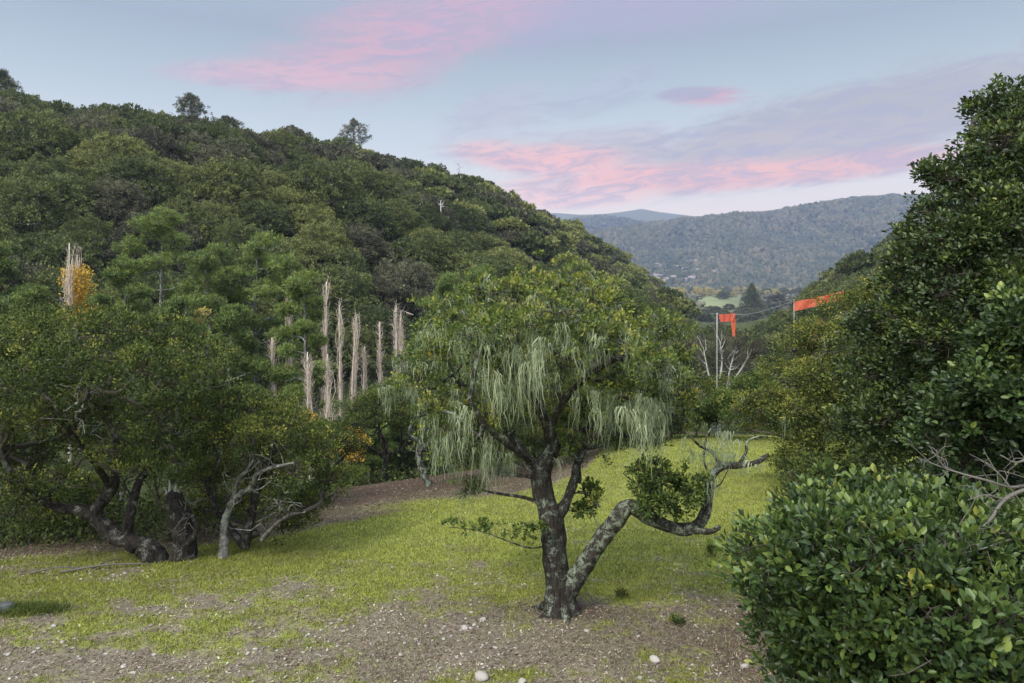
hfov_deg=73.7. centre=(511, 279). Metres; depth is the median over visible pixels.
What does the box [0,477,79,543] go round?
shrub
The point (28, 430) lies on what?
shrub
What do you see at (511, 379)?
oak tree
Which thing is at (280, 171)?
oak tree
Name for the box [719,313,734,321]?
orange netting
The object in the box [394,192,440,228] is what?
oak tree
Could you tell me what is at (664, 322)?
oak tree
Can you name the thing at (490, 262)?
oak tree
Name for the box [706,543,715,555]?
weed
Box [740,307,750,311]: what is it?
valley tree
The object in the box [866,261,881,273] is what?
oak tree
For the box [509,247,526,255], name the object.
oak tree
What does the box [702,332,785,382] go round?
oak tree
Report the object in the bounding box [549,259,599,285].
oak tree
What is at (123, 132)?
oak tree
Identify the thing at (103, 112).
oak tree
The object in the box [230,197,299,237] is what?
oak tree
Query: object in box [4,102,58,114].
oak tree
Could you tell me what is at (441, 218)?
oak tree
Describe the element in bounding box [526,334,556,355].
oak tree
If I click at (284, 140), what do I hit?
oak tree
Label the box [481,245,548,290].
oak tree
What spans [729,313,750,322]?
valley tree
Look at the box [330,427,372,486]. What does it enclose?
shrub
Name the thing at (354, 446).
oak tree
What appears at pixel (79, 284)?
poplar tree
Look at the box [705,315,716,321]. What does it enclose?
valley tree
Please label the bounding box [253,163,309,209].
oak tree
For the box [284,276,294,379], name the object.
poplar tree
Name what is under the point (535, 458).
oak tree
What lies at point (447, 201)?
oak tree
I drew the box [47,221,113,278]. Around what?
oak tree
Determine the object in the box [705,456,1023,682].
shrub
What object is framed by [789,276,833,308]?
oak tree
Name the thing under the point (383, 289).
oak tree
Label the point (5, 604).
stone
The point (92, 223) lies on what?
oak tree
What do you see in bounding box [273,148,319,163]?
oak tree
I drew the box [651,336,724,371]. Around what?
oak tree
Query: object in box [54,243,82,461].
poplar tree
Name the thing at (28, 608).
grass tuft
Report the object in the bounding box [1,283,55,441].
pine tree
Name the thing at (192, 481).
shrub
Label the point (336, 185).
oak tree
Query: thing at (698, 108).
sky
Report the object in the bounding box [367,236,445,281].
oak tree
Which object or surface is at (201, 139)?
oak tree
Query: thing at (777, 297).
valley tree
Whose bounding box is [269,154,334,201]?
oak tree
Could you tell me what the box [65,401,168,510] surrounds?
shrub
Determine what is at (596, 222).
forest
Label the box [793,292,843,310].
orange netting
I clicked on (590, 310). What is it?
oak tree
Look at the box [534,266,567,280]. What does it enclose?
oak tree
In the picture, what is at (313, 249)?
oak tree
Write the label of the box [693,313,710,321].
valley tree
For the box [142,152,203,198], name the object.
oak tree
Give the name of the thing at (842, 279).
oak tree
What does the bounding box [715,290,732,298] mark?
valley tree
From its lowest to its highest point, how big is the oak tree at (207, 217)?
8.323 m
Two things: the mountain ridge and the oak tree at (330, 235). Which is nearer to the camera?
the oak tree at (330, 235)
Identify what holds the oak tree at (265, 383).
on the ground at (362, 625)
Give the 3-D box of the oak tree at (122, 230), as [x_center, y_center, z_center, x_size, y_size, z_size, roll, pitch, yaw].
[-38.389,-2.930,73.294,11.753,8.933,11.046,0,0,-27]
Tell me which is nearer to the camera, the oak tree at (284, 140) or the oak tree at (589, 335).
the oak tree at (589, 335)
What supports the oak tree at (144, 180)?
on the ground at (362, 625)
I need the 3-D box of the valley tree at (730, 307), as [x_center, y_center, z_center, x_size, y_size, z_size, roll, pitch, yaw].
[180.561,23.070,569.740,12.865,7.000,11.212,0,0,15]
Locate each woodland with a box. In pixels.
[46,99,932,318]
[683,289,797,311]
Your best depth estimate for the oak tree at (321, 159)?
129.96 m
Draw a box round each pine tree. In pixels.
[0,67,24,95]
[0,238,34,314]
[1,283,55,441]
[83,251,161,499]
[106,204,212,385]
[134,294,216,487]
[148,240,267,454]
[173,92,212,118]
[191,303,274,487]
[208,230,310,387]
[210,115,246,131]
[262,268,338,483]
[334,118,371,144]
[346,401,399,484]
[399,271,484,367]
[442,263,509,337]
[739,282,768,309]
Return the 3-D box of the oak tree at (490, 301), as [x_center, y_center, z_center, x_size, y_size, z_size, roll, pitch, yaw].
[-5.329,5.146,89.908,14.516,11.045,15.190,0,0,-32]
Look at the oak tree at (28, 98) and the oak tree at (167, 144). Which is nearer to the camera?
the oak tree at (167, 144)
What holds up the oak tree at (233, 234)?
on the ground at (362, 625)
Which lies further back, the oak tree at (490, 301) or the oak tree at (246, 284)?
the oak tree at (490, 301)
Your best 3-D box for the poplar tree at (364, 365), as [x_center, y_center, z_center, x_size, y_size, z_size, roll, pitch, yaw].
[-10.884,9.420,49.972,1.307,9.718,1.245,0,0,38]
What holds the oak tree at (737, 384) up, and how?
on the ground at (362, 625)
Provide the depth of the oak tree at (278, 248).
74.11 m
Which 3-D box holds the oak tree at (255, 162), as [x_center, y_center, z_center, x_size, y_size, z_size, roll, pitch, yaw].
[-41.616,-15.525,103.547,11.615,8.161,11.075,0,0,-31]
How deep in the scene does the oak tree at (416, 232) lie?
101.62 m
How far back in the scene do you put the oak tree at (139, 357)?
12.18 m
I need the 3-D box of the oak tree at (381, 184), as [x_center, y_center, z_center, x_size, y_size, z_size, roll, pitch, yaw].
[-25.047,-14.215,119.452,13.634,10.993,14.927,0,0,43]
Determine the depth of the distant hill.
2037.40 m
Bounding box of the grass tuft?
[0,594,93,619]
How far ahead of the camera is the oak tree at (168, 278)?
62.09 m
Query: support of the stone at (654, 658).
on the ground at (362, 625)
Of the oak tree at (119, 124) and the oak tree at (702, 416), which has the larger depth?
the oak tree at (119, 124)
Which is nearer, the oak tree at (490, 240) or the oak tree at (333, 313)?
the oak tree at (333, 313)
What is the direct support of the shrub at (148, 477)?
on the ground at (362, 625)
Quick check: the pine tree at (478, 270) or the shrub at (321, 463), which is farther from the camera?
the pine tree at (478, 270)
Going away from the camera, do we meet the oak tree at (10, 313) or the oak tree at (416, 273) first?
the oak tree at (10, 313)
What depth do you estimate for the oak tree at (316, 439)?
13.59 m
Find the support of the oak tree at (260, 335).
on the ground at (362, 625)
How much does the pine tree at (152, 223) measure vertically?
17.646 m
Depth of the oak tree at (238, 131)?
129.27 m
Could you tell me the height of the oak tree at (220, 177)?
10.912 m
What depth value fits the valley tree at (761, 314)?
441.17 m
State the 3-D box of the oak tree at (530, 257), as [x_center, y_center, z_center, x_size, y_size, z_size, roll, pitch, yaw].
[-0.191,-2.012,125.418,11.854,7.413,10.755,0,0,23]
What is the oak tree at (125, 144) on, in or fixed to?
on the ground at (362, 625)
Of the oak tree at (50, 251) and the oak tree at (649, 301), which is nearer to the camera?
the oak tree at (50, 251)
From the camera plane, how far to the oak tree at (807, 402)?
18.61 m
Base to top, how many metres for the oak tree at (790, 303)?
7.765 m
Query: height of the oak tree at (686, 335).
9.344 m
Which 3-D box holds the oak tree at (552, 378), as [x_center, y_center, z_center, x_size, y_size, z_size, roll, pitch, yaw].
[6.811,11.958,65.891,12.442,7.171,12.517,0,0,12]
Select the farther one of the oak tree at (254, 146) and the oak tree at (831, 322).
the oak tree at (254, 146)
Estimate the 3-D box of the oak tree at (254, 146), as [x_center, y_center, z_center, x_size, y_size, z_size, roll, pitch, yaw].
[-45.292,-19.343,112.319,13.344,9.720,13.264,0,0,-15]
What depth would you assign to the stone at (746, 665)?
8.72 m
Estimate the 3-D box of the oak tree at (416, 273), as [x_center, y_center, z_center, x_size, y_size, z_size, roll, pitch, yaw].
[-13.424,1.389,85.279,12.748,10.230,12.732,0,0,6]
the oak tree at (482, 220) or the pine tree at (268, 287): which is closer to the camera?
the pine tree at (268, 287)
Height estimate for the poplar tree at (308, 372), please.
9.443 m
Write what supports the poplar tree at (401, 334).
on the ground at (362, 625)
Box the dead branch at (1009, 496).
[907,434,1023,590]
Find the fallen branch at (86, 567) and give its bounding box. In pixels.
[30,559,149,573]
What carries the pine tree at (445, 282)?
on the ground at (362, 625)
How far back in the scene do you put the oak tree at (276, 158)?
114.62 m
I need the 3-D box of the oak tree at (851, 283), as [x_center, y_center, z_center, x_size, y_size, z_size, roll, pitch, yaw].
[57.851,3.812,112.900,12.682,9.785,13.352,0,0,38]
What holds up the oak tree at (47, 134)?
on the ground at (362, 625)
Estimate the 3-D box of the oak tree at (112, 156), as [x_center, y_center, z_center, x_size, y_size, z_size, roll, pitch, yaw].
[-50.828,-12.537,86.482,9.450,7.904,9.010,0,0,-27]
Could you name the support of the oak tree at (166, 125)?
on the ground at (362, 625)
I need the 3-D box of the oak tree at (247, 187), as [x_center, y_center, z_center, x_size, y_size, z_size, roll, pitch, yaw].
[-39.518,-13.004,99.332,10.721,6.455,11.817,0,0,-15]
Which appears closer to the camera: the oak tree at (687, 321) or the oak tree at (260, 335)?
the oak tree at (260, 335)
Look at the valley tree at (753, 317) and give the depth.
411.59 m
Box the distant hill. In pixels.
[668,202,956,252]
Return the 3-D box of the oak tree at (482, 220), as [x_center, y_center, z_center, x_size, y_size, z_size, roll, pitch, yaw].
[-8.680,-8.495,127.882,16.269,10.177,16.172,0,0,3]
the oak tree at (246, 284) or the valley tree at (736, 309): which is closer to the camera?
the oak tree at (246, 284)
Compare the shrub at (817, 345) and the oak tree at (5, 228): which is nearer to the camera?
the shrub at (817, 345)
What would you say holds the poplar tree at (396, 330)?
on the ground at (362, 625)
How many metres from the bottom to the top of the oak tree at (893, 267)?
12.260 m
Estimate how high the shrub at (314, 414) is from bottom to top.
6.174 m
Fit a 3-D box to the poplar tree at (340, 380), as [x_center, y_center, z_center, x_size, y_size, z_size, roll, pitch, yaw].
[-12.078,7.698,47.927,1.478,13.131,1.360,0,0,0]
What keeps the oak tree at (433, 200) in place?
on the ground at (362, 625)
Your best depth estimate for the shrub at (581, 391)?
32.60 m
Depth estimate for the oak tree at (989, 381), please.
5.98 m
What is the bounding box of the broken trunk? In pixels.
[151,479,214,562]
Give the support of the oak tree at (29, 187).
on the ground at (362, 625)
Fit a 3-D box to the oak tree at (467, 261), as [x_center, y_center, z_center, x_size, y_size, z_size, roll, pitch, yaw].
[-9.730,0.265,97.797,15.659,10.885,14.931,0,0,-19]
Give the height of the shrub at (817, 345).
5.969 m
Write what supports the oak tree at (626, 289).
on the ground at (362, 625)
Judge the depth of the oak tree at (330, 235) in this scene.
84.98 m
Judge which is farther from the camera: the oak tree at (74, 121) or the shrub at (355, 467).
the oak tree at (74, 121)
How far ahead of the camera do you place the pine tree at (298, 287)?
41.58 m
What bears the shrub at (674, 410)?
on the ground at (362, 625)
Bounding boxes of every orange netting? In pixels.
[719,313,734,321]
[731,319,735,336]
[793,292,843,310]
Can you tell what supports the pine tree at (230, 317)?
on the ground at (362, 625)
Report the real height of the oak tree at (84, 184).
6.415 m
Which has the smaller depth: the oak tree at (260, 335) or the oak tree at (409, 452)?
the oak tree at (409, 452)
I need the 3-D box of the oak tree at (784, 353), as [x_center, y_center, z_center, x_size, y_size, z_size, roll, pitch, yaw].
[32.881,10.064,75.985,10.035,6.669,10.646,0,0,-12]
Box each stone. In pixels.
[0,601,14,613]
[461,625,467,630]
[475,670,488,681]
[518,678,525,682]
[649,655,659,662]
[740,663,748,668]
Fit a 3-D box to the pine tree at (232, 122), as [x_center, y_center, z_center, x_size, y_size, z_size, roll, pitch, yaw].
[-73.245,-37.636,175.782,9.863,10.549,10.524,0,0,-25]
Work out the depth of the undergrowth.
15.67 m
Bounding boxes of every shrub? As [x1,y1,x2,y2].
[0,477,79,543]
[1,424,52,533]
[27,469,131,534]
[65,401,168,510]
[104,436,194,520]
[163,452,234,501]
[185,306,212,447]
[278,450,324,482]
[294,412,317,482]
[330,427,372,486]
[335,463,369,485]
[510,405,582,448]
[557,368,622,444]
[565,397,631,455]
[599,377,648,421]
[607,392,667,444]
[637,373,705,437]
[658,400,696,427]
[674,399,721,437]
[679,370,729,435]
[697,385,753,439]
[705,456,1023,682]
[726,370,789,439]
[765,437,906,519]
[808,319,830,404]
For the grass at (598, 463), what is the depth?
12.45 m
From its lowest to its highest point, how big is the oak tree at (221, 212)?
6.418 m
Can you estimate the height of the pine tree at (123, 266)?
16.246 m
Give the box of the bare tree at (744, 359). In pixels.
[680,318,768,434]
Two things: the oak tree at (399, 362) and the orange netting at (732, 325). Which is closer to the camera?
the oak tree at (399, 362)
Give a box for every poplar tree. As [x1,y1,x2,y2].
[52,246,105,453]
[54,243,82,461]
[266,335,292,486]
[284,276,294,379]
[299,352,317,479]
[313,273,330,470]
[319,354,338,482]
[332,299,346,467]
[348,310,361,407]
[358,343,371,393]
[373,322,387,397]
[388,304,402,470]
[398,309,406,449]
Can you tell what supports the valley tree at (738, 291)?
on the ground at (362, 625)
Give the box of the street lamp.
[393,310,413,376]
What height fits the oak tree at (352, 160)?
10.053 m
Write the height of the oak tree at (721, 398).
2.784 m
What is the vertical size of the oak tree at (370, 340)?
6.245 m
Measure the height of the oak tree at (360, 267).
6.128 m
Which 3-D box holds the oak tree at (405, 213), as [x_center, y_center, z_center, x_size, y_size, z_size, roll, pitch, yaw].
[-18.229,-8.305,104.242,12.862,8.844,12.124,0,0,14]
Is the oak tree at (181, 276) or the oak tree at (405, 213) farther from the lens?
the oak tree at (405, 213)
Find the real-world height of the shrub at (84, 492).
1.941 m
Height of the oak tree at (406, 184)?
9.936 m
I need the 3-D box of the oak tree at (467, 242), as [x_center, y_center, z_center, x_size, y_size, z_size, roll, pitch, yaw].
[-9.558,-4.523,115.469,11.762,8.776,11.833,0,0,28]
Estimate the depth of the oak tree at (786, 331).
106.92 m
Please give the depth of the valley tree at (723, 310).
453.20 m
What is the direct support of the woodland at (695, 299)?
on the ground at (362, 625)
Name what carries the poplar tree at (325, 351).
on the ground at (362, 625)
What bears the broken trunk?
on the ground at (362, 625)
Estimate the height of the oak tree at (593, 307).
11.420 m
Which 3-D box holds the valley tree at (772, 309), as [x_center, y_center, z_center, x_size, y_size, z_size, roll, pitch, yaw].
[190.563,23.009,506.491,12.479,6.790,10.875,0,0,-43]
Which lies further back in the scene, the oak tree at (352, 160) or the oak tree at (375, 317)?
the oak tree at (352, 160)
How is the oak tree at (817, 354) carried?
on the ground at (362, 625)
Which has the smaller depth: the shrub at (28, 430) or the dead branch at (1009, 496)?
the dead branch at (1009, 496)
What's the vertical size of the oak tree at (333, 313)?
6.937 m
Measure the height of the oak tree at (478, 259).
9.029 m
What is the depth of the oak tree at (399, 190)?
124.37 m
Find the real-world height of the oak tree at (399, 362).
5.561 m
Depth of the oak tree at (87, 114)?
119.78 m
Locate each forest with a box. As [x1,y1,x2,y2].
[561,214,645,231]
[589,193,948,289]
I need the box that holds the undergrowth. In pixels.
[0,215,865,551]
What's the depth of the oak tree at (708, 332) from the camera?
116.22 m
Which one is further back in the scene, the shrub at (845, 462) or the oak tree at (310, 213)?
the oak tree at (310, 213)
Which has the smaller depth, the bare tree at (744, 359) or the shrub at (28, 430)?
the shrub at (28, 430)
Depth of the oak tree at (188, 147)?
100.63 m
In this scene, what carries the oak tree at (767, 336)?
on the ground at (362, 625)
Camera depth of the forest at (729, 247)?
1878.97 m
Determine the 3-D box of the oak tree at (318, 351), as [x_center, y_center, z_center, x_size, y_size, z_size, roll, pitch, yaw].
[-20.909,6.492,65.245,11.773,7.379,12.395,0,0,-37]
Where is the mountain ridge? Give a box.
[550,209,695,221]
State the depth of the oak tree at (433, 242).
93.59 m
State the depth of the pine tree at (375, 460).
36.26 m
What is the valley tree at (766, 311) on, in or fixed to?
on the ground at (362, 625)
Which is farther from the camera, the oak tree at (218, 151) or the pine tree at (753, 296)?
the pine tree at (753, 296)
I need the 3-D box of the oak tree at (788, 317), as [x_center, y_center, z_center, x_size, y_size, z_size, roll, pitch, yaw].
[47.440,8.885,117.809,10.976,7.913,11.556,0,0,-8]
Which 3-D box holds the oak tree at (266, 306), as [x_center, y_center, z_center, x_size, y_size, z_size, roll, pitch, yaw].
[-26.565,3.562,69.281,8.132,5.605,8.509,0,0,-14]
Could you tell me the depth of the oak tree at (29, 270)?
56.41 m
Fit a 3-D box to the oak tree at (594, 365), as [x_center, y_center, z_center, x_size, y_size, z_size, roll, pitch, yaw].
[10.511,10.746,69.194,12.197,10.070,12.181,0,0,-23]
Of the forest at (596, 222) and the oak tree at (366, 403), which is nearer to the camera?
the oak tree at (366, 403)
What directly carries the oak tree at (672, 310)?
on the ground at (362, 625)
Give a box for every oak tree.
[0,87,56,110]
[0,91,22,107]
[0,95,25,115]
[0,104,83,170]
[0,136,48,169]
[0,151,80,199]
[0,158,20,180]
[0,165,95,239]
[0,217,20,244]
[0,255,58,319]
[0,260,123,337]
[0,294,135,528]
[0,297,264,563]
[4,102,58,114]
[5,229,106,291]
[20,172,121,219]
[36,112,121,160]
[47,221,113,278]
[48,123,115,161]
[48,213,127,263]
[63,130,166,194]
[68,107,107,116]
[69,103,122,119]
[70,108,110,118]
[72,172,155,227]
[76,150,149,198]
[89,150,188,208]
[94,115,141,133]
[95,269,205,340]
[96,210,202,274]
[100,112,131,126]
[102,127,164,159]
[109,124,196,182]
[125,109,192,127]
[128,112,198,144]
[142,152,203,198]
[145,195,224,250]
[158,139,211,166]
[159,380,353,558]
[161,125,213,147]
[163,315,279,389]
[167,155,275,218]
[172,272,213,297]
[173,135,266,171]
[180,249,273,300]
[184,118,237,141]
[192,198,249,232]
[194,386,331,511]
[201,217,273,255]
[206,177,270,199]
[209,133,276,166]
[213,291,281,319]
[221,245,304,301]
[228,125,247,135]
[229,153,271,182]
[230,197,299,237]
[240,128,287,160]
[242,349,322,404]
[250,184,322,227]
[251,312,352,385]
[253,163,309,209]
[257,146,290,166]
[258,128,310,160]
[258,227,350,287]
[263,169,305,190]
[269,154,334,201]
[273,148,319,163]
[280,154,375,221]
[283,201,348,236]
[291,281,363,331]
[292,218,358,263]
[295,259,382,324]
[300,415,373,487]
[310,245,373,287]
[311,377,519,487]
[312,154,328,163]
[313,324,392,379]
[325,154,376,171]
[328,196,405,242]
[330,383,431,482]
[332,158,387,201]
[337,221,397,271]
[337,304,417,363]
[350,168,408,206]
[358,274,431,331]
[361,250,449,323]
[365,329,488,486]
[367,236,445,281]
[370,197,425,241]
[377,186,414,199]
[378,229,471,285]
[379,168,416,193]
[389,249,768,622]
[393,217,447,240]
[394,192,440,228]
[402,187,462,232]
[412,380,566,473]
[417,205,453,232]
[426,246,481,294]
[434,195,460,208]
[437,279,514,312]
[441,228,487,255]
[444,203,478,231]
[446,208,505,249]
[453,249,493,288]
[453,312,559,472]
[462,230,513,254]
[468,252,514,289]
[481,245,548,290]
[493,257,534,301]
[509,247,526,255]
[512,249,536,270]
[525,259,549,272]
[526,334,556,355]
[531,368,582,389]
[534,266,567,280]
[535,292,593,336]
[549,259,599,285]
[551,281,595,312]
[559,284,614,319]
[568,263,612,286]
[575,349,660,377]
[589,274,632,306]
[625,289,665,321]
[639,290,669,315]
[642,308,681,334]
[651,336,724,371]
[654,301,684,316]
[659,316,703,335]
[660,331,702,340]
[685,322,748,341]
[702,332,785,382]
[713,353,834,434]
[722,266,966,483]
[742,320,789,337]
[747,326,780,356]
[760,347,866,436]
[764,309,804,334]
[771,328,797,340]
[771,342,811,359]
[784,284,835,320]
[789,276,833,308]
[789,295,809,315]
[805,296,860,322]
[810,313,846,341]
[817,72,1023,481]
[827,271,870,290]
[829,274,876,314]
[864,252,904,295]
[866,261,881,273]
[894,276,1023,503]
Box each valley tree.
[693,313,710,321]
[696,316,707,321]
[703,305,715,312]
[704,288,714,295]
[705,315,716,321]
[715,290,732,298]
[715,309,728,312]
[715,312,732,321]
[722,303,734,309]
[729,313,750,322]
[732,286,740,293]
[732,307,739,312]
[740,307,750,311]
[749,315,758,320]
[751,310,763,318]
[757,309,768,315]
[763,307,776,312]
[765,291,790,307]
[788,288,799,295]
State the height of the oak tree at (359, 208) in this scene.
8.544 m
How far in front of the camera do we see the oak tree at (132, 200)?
78.22 m
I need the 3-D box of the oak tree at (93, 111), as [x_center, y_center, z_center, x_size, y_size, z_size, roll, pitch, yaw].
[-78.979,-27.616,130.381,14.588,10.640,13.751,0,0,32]
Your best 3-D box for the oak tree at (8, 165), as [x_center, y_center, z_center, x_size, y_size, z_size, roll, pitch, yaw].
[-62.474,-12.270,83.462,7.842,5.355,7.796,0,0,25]
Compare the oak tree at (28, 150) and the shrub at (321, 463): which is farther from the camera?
the oak tree at (28, 150)
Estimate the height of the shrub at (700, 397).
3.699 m
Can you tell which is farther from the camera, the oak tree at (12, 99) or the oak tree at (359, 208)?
the oak tree at (12, 99)
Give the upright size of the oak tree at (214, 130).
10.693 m
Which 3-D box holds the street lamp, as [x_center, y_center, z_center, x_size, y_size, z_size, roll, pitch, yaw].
[-7.544,8.105,47.500,1.410,11.976,0.118,0,0,0]
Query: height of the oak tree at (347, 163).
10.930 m
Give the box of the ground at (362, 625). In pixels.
[0,173,1015,682]
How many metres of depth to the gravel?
9.39 m
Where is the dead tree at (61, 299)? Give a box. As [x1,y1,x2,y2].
[54,295,68,306]
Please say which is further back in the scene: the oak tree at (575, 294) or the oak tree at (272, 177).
the oak tree at (575, 294)
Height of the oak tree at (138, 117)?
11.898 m
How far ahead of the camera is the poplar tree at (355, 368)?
47.94 m
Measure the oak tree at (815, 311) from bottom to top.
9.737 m
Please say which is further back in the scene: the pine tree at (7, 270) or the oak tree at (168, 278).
the oak tree at (168, 278)
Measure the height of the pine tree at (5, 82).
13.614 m
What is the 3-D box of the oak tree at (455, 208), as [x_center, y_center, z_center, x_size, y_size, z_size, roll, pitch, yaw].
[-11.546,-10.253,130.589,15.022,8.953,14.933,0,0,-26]
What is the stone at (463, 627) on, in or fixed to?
on the ground at (362, 625)
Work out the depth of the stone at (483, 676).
8.46 m
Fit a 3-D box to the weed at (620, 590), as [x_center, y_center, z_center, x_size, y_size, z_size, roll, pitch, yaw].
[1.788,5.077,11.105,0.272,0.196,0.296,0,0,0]
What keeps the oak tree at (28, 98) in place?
on the ground at (362, 625)
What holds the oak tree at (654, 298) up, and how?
on the ground at (362, 625)
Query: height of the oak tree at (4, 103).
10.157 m
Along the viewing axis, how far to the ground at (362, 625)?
10.56 m
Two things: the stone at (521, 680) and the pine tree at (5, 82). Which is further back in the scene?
the pine tree at (5, 82)
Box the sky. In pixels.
[0,0,1023,216]
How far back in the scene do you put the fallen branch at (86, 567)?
12.21 m
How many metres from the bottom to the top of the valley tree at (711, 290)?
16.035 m
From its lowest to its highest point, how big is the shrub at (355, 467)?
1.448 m
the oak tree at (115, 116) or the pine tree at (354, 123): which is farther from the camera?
the pine tree at (354, 123)
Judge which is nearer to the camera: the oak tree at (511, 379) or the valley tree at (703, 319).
the oak tree at (511, 379)
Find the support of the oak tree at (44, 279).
on the ground at (362, 625)
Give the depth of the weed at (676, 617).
9.89 m
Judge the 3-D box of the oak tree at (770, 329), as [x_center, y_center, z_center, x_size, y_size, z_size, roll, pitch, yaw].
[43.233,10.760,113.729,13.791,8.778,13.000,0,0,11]
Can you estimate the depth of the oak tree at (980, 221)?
8.81 m
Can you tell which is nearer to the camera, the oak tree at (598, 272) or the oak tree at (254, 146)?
the oak tree at (254, 146)
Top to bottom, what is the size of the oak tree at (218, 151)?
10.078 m
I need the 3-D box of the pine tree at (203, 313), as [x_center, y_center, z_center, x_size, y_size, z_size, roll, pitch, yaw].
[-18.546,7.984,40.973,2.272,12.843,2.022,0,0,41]
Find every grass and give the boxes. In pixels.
[0,435,1018,682]
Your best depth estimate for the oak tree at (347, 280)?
76.14 m
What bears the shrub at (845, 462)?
on the ground at (362, 625)
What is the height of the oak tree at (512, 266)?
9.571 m
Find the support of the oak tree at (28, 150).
on the ground at (362, 625)
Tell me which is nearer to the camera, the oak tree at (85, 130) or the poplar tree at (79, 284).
the poplar tree at (79, 284)
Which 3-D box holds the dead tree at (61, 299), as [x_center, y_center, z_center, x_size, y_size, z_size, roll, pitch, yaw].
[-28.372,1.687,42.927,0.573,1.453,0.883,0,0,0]
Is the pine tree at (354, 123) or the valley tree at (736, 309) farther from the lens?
the valley tree at (736, 309)
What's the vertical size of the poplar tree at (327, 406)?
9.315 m
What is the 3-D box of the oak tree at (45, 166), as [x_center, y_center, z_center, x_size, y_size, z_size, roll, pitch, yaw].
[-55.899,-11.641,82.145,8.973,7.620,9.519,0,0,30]
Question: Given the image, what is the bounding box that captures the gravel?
[4,484,767,681]
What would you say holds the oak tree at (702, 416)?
on the ground at (362, 625)
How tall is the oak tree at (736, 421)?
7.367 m
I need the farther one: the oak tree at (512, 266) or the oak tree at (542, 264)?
the oak tree at (542, 264)
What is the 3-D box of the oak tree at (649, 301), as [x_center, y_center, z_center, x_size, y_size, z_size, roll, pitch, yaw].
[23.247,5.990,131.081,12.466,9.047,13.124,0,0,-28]
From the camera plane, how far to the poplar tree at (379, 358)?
47.97 m
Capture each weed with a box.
[615,585,629,598]
[669,611,685,626]
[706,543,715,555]
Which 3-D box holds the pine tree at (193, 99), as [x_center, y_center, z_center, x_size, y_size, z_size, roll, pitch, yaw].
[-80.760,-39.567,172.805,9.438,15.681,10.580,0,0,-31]
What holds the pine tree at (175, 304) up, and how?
on the ground at (362, 625)
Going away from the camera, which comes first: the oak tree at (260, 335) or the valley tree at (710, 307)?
the oak tree at (260, 335)
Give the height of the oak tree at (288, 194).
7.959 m
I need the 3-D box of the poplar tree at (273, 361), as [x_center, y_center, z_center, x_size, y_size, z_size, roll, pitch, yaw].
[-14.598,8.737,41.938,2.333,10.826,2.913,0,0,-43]
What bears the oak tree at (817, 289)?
on the ground at (362, 625)
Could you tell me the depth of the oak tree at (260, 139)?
121.14 m
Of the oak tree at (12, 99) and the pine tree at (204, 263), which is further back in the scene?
the oak tree at (12, 99)

